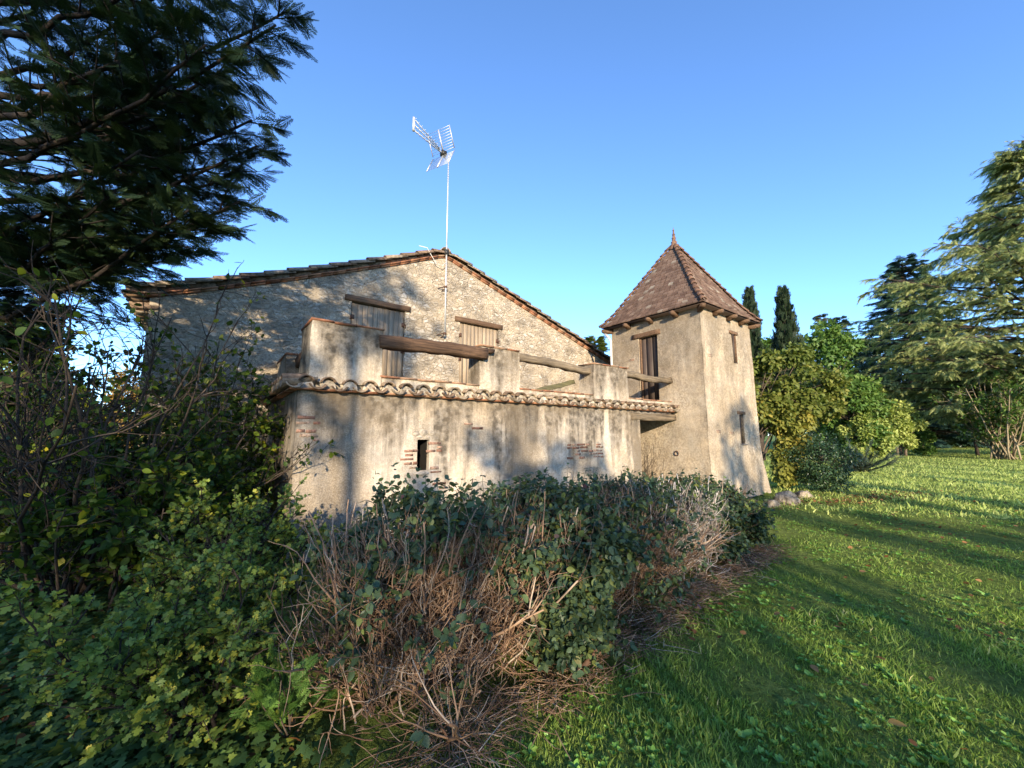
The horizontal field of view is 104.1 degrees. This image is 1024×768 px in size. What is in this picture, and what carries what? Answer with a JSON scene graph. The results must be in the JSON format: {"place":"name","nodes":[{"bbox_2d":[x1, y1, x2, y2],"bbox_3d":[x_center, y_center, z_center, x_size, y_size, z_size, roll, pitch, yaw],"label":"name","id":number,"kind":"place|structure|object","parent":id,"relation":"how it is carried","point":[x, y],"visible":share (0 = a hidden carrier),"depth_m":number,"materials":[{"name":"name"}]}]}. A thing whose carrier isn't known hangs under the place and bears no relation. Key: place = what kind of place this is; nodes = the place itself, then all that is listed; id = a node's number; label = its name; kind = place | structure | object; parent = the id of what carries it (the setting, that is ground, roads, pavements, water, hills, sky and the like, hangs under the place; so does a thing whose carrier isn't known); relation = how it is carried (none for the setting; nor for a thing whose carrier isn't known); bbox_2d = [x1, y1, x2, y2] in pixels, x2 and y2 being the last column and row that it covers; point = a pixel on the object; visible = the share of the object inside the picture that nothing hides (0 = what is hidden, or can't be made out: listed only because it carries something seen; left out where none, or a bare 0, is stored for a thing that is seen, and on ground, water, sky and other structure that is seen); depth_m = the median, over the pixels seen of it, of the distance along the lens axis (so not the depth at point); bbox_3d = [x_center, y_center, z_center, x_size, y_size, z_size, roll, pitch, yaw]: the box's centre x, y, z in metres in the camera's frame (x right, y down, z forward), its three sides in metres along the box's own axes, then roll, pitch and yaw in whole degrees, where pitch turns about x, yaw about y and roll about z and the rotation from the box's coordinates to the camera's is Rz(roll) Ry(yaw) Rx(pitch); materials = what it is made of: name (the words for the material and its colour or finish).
{"place":"outdoors","nodes":[
{"label":"outdoors","id":0,"kind":"place"},
{"bbox_2d":[0,297,199,486],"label":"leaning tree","id":1,"kind":"object","parent":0,"point":[33,355],"visible":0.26,"depth_m":5.26,"materials":[{"name":"green plant"}]},
{"bbox_2d":[259,317,679,564],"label":"roof terrace","id":2,"kind":"structure","parent":0,"point":[493,421],"depth_m":6.32,"materials":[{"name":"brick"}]},
{"bbox_2d":[535,380,574,389],"bbox_3d":[0.827,0.085,8.452,1.451,0.474,0.064,6,-9,-38],"label":"mossy plank","id":3,"kind":"object","parent":2,"relation":"on","point":[559,385],"visible":0.68,"depth_m":8.54,"materials":[{"name":"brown wood"}]},
{"bbox_2d":[0,436,1023,767],"bbox_3d":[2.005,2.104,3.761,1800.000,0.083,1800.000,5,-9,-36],"label":"lawn","id":4,"kind":"structure","parent":0,"point":[746,692],"depth_m":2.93,"materials":[{"name":"green plant"}]},
{"bbox_2d":[0,411,58,476],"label":"hazel bush","id":5,"kind":"object","parent":4,"relation":"on","point":[57,451],"visible":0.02,"depth_m":7.35,"materials":[{"name":"green plant"}]},
{"bbox_2d":[1,354,70,441],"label":"broadleaf tree","id":6,"kind":"object","parent":4,"relation":"on","point":[35,387],"visible":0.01,"depth_m":15.44,"materials":[{"name":"green plant"}]},
{"bbox_2d":[0,433,85,569],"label":"hazel bush","id":7,"kind":"object","parent":4,"relation":"on","point":[2,546],"depth_m":4.72,"materials":[{"name":"green plant"}]},
{"bbox_2d":[0,307,117,490],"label":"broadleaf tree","id":8,"kind":"object","parent":4,"relation":"on","point":[4,359],"visible":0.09,"depth_m":8.54,"materials":[{"name":"green plant"}]},
{"bbox_2d":[0,431,157,579],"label":"hazel bush","id":9,"kind":"object","parent":4,"relation":"on","point":[70,495],"visible":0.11,"depth_m":4.43,"materials":[{"name":"green plant"}]},
{"bbox_2d":[103,368,139,446],"bbox_3d":[-32.644,2.185,34.021,4.798,7.531,4.654,0,-7,3],"label":"distant tree","id":10,"kind":"object","parent":4,"relation":"on","point":[126,391],"visible":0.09,"depth_m":33.35,"materials":[{"name":"green plant"}]},
{"bbox_2d":[0,326,266,570],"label":"hazel bush","id":11,"kind":"object","parent":4,"relation":"on","point":[117,382],"visible":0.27,"depth_m":5.59,"materials":[{"name":"green plant"}]},
{"bbox_2d":[0,276,277,471],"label":"bare shrub","id":12,"kind":"object","parent":4,"relation":"on","point":[206,379],"visible":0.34,"depth_m":5.04,"materials":[{"name":"brown plant"}]},
{"bbox_2d":[13,532,295,693],"bbox_3d":[-2.011,1.502,2.502,0.759,1.037,1.397,-6,-9,39],"label":"hawthorn bush","id":13,"kind":"object","parent":4,"relation":"on","point":[197,582],"visible":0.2,"depth_m":2.45,"materials":[{"name":"green plant"}]},
{"bbox_2d":[0,447,310,630],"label":"hazel bush","id":14,"kind":"object","parent":4,"relation":"on","point":[117,549],"visible":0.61,"depth_m":3.40,"materials":[{"name":"green plant"}]},
{"bbox_2d":[0,539,313,767],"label":"hawthorn bush","id":15,"kind":"object","parent":4,"relation":"on","point":[218,629],"visible":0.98,"depth_m":1.88,"materials":[{"name":"green plant"}]},
{"bbox_2d":[0,0,317,349],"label":"tree","id":16,"kind":"object","parent":4,"relation":"on","point":[122,96],"visible":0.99,"depth_m":4.29,"materials":[{"name":"green plant"}]},
{"bbox_2d":[0,236,318,610],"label":"bare shrub","id":17,"kind":"object","parent":4,"relation":"on","point":[27,490],"visible":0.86,"depth_m":3.68,"materials":[{"name":"brown plant"}]},
{"bbox_2d":[0,537,353,767],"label":"ivy carpet","id":18,"kind":"object","parent":4,"relation":"on","point":[232,753],"visible":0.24,"depth_m":2.05,"materials":[{"name":"green plant"}]},
{"bbox_2d":[71,428,283,584],"bbox_3d":[-3.716,1.371,4.700,1.700,1.691,1.546,-1,-7,6],"label":"hazel bush","id":19,"kind":"object","parent":4,"relation":"on","point":[238,485],"visible":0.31,"depth_m":4.48,"materials":[{"name":"green plant"}]},
{"bbox_2d":[79,344,344,551],"bbox_3d":[-3.872,0.835,5.482,3.133,2.954,2.888,5,-9,-36],"label":"hazel bush","id":20,"kind":"object","parent":4,"relation":"on","point":[251,438],"visible":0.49,"depth_m":5.33,"materials":[{"name":"green plant"}]},
{"bbox_2d":[113,473,342,629],"bbox_3d":[-2.155,1.382,3.191,1.559,1.283,1.210,2,-8,-14],"label":"hawthorn bush","id":21,"kind":"object","parent":4,"relation":"on","point":[176,551],"visible":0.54,"depth_m":3.12,"materials":[{"name":"green plant"}]},
{"bbox_2d":[221,597,370,767],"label":"cypress seedling","id":22,"kind":"object","parent":4,"relation":"on","point":[269,695],"visible":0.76,"depth_m":1.95,"materials":[{"name":"green plant"}]},
{"bbox_2d":[121,247,609,512],"bbox_3d":[-4.984,0.266,15.335,13.082,6.560,12.316,5,-9,-36],"label":"farmhouse","id":23,"kind":"object","parent":4,"relation":"on","point":[402,294],"visible":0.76,"depth_m":9.38,"materials":[{"name":"stone"}]},
{"bbox_2d":[412,117,454,337],"bbox_3d":[-2.116,-4.009,10.105,1.329,5.535,0.866,5,-9,-36],"label":"tv antenna","id":24,"kind":"object","parent":23,"relation":"attached to","point":[443,153],"visible":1,"depth_m":10.49,"materials":[{"name":"metal"}]},
{"bbox_2d":[224,462,575,767],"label":"hedge shrub","id":25,"kind":"object","parent":4,"relation":"on","point":[355,583],"visible":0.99,"depth_m":2.36,"materials":[{"name":"brown plant"}]},
{"bbox_2d":[0,487,1023,767],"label":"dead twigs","id":26,"kind":"object","parent":4,"relation":"on","point":[689,601],"depth_m":2.58,"materials":[{"name":"brown plant"}]},
{"bbox_2d":[426,467,655,683],"bbox_3d":[0.052,1.568,3.169,2.086,1.722,1.837,5,-9,-36],"label":"hedge shrub","id":27,"kind":"object","parent":4,"relation":"on","point":[578,615],"visible":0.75,"depth_m":2.76,"materials":[{"name":"green plant"}]},
{"bbox_2d":[581,631,600,669],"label":"cut branch","id":28,"kind":"object","parent":27,"relation":"attached to","point":[586,662],"visible":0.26,"depth_m":2.56,"materials":[{"name":"brown wood"}]},
{"bbox_2d":[499,463,740,626],"bbox_3d":[0.948,1.695,3.976,2.633,1.770,1.894,3,-8,-25],"label":"hedge shrub","id":29,"kind":"object","parent":4,"relation":"on","point":[639,511],"visible":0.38,"depth_m":3.65,"materials":[{"name":"green plant"}]},
{"bbox_2d":[586,468,755,590],"bbox_3d":[1.873,1.857,4.883,2.968,1.604,1.690,5,-9,-36],"label":"hedge shrub","id":30,"kind":"object","parent":4,"relation":"on","point":[706,505],"visible":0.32,"depth_m":4.49,"materials":[{"name":"green plant"}]},
{"bbox_2d":[598,228,770,497],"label":"dovecote tower","id":31,"kind":"structure","parent":4,"relation":"on","point":[685,321],"depth_m":10.71,"materials":[{"name":"beige paint"}]},
{"bbox_2d":[639,335,658,399],"bbox_3d":[3.879,-0.325,11.181,0.065,2.060,0.601,5,-9,-36],"label":"door","id":32,"kind":"structure","parent":31,"relation":"in","point":[648,345],"depth_m":11.22,"materials":[{"name":"brown wood"}]},
{"bbox_2d":[642,443,663,479],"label":"dry creeper","id":33,"kind":"object","parent":31,"relation":"attached to","point":[649,465],"visible":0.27,"depth_m":10.81,"materials":[{"name":"brown plant"}]},
{"bbox_2d":[731,334,737,363],"bbox_3d":[6.122,-0.963,11.040,0.219,0.805,0.117,7,-10,-42],"label":"slit window","id":34,"kind":"structure","parent":31,"relation":"in","point":[733,336],"depth_m":11.01,"materials":[{"name":"brown wood"}]},
{"bbox_2d":[739,415,744,443],"bbox_3d":[6.179,1.225,10.803,0.245,0.785,0.118,6,-10,-41],"label":"slit window","id":35,"kind":"structure","parent":31,"relation":"in","point":[740,416],"depth_m":10.83,"materials":[{"name":"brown wood"}]},
{"bbox_2d":[628,468,778,563],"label":"hedge shrub","id":36,"kind":"object","parent":4,"relation":"on","point":[750,520],"visible":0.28,"depth_m":5.27,"materials":[{"name":"green plant"}]},
{"bbox_2d":[457,498,1023,767],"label":"lawn weeds","id":37,"kind":"object","parent":4,"relation":"on","point":[857,704],"visible":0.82,"depth_m":2.33,"materials":[{"name":"green plant"}]},
{"bbox_2d":[741,285,768,459],"bbox_3d":[16.006,-0.897,26.357,1.900,11.663,1.966,-4,-9,31],"label":"columnar cypress","id":38,"kind":"object","parent":4,"relation":"on","point":[750,304],"visible":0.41,"depth_m":26.28,"materials":[{"name":"green plant"}]},
{"bbox_2d":[761,335,775,441],"bbox_3d":[19.766,0.773,30.371,5.250,9.388,5.040,5,-9,-36],"label":"broadleaf tree","id":39,"kind":"object","parent":4,"relation":"on","point":[766,342],"visible":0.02,"depth_m":30.90,"materials":[{"name":"green plant"}]},
{"bbox_2d":[764,499,780,506],"bbox_3d":[5.873,2.752,9.044,0.366,0.275,0.326,1,-7,-6],"label":"boulder","id":40,"kind":"object","parent":4,"relation":"on","point":[772,503],"visible":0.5,"depth_m":8.92,"materials":[{"name":"grey stone"}]},
{"bbox_2d":[773,490,800,504],"bbox_3d":[6.476,2.786,9.397,0.535,0.545,0.672,-5,-9,33],"label":"boulder","id":41,"kind":"object","parent":4,"relation":"on","point":[788,496],"visible":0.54,"depth_m":9.27,"materials":[{"name":"grey stone"}]},
{"bbox_2d":[768,284,813,388],"bbox_3d":[18.294,-0.903,26.311,2.806,11.663,2.928,5,-9,-36],"label":"columnar cypress","id":42,"kind":"object","parent":4,"relation":"on","point":[786,326],"visible":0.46,"depth_m":26.38,"materials":[{"name":"green plant"}]},
{"bbox_2d":[752,341,852,488],"bbox_3d":[8.802,0.904,12.678,4.629,4.691,2.414,1,-7,-7],"label":"climbing shrub","id":43,"kind":"object","parent":4,"relation":"on","point":[788,409],"visible":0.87,"depth_m":11.96,"materials":[{"name":"green plant"}]},
{"bbox_2d":[795,490,813,498],"bbox_3d":[7.544,2.919,10.334,0.440,0.332,0.387,0,-7,-4],"label":"boulder","id":44,"kind":"object","parent":4,"relation":"on","point":[801,493],"visible":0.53,"depth_m":10.21,"materials":[{"name":"grey stone"}]},
{"bbox_2d":[781,429,862,493],"bbox_3d":[8.832,2.261,11.378,1.912,1.941,1.891,5,-9,-36],"label":"evergreen mound","id":45,"kind":"object","parent":4,"relation":"on","point":[824,479],"visible":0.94,"depth_m":11.15,"materials":[{"name":"green plant"}]},
{"bbox_2d":[809,313,842,443],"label":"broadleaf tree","id":46,"kind":"object","parent":4,"relation":"on","point":[816,318],"visible":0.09,"depth_m":45.01,"materials":[{"name":"green plant"}]},
{"bbox_2d":[801,318,883,452],"bbox_3d":[25.393,0.174,32.014,7.127,10.988,6.611,5,-9,-36],"label":"broadleaf tree","id":47,"kind":"object","parent":4,"relation":"on","point":[827,345],"visible":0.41,"depth_m":31.01,"materials":[{"name":"green plant"}]},
{"bbox_2d":[824,315,867,440],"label":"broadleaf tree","id":48,"kind":"object","parent":4,"relation":"on","point":[838,319],"visible":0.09,"depth_m":44.84,"materials":[{"name":"green plant"}]},
{"bbox_2d":[817,371,896,449],"bbox_3d":[25.240,2.096,29.799,4.559,6.620,4.675,2,-8,-19],"label":"broadleaf tree","id":49,"kind":"object","parent":4,"relation":"on","point":[861,400],"visible":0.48,"depth_m":28.67,"materials":[{"name":"green plant"}]},
{"bbox_2d":[818,436,903,471],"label":"juniper shrub","id":50,"kind":"object","parent":4,"relation":"on","point":[866,465],"visible":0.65,"depth_m":17.09,"materials":[{"name":"green plant"}]},
{"bbox_2d":[841,349,895,399],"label":"broadleaf tree","id":51,"kind":"object","parent":4,"relation":"on","point":[861,364],"visible":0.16,"depth_m":41.24,"materials":[{"name":"green plant"}]},
{"bbox_2d":[833,410,904,457],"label":"sunlit bush","id":52,"kind":"object","parent":4,"relation":"on","point":[889,442],"visible":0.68,"depth_m":28.20,"materials":[{"name":"green plant"}]},
{"bbox_2d":[865,386,901,453],"bbox_3d":[30.740,2.833,33.839,3.976,6.340,3.702,5,-9,-36],"label":"broadleaf tree","id":53,"kind":"object","parent":4,"relation":"on","point":[885,392],"visible":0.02,"depth_m":32.69,"materials":[{"name":"green plant"}]},
{"bbox_2d":[850,338,937,398],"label":"shaded tree","id":54,"kind":"object","parent":4,"relation":"on","point":[876,354],"visible":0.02,"depth_m":57.01,"materials":[{"name":"green plant"}]},
{"bbox_2d":[888,718,905,726],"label":"fallen leaf","id":55,"kind":"object","parent":4,"relation":"on","point":[893,721],"visible":1,"depth_m":2.13,"materials":[{"name":"brown plant"}]},
{"bbox_2d":[873,399,929,455],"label":"sunlit bush","id":56,"kind":"object","parent":4,"relation":"on","point":[903,421],"visible":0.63,"depth_m":30.13,"materials":[{"name":"green plant"}]},
{"bbox_2d":[911,429,937,454],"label":"round bush","id":57,"kind":"object","parent":4,"relation":"on","point":[923,448],"visible":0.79,"depth_m":32.23,"materials":[{"name":"green plant"}]},
{"bbox_2d":[841,134,1023,427],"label":"cedar tree","id":58,"kind":"object","parent":4,"relation":"on","point":[1002,264],"visible":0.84,"depth_m":31.48,"materials":[{"name":"green plant"}]},
{"bbox_2d":[910,380,955,439],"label":"laurel bush","id":59,"kind":"object","parent":4,"relation":"on","point":[951,429],"visible":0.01,"depth_m":53.80,"materials":[{"name":"green plant"}]},
{"bbox_2d":[849,252,1023,447],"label":"blue conifer","id":60,"kind":"object","parent":4,"relation":"on","point":[898,269],"visible":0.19,"depth_m":54.75,"materials":[{"name":"green plant"}]},
{"bbox_2d":[926,419,1006,446],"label":"laurel bush","id":61,"kind":"object","parent":4,"relation":"on","point":[955,445],"visible":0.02,"depth_m":54.86,"materials":[{"name":"green plant"}]},
{"bbox_2d":[967,400,983,454],"bbox_3d":[36.886,3.440,31.674,2.095,4.418,1.974,5,-9,-36],"label":"young tree","id":62,"kind":"object","parent":4,"relation":"on","point":[975,445],"visible":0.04,"depth_m":31.60,"materials":[{"name":"green plant"}]},
{"bbox_2d":[928,366,1023,459],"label":"multistem shrub","id":63,"kind":"object","parent":4,"relation":"on","point":[991,420],"visible":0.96,"depth_m":26.69,"materials":[{"name":"green plant"}]},
{"bbox_2d":[0,0,1023,435],"label":"sky","id":64,"kind":"structure","parent":0,"point":[808,147],"materials":[{"name":"blue"}]},
{"bbox_2d":[584,335,609,354],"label":"tree","id":65,"kind":"object","parent":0,"point":[602,343],"visible":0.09,"depth_m":24.13,"materials":[{"name":"green plant"}]},
{"bbox_2d":[749,445,1023,518],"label":"grass","id":66,"kind":"structure","parent":0,"point":[961,477],"depth_m":12.39,"materials":[{"name":"green plant"}]}
]}

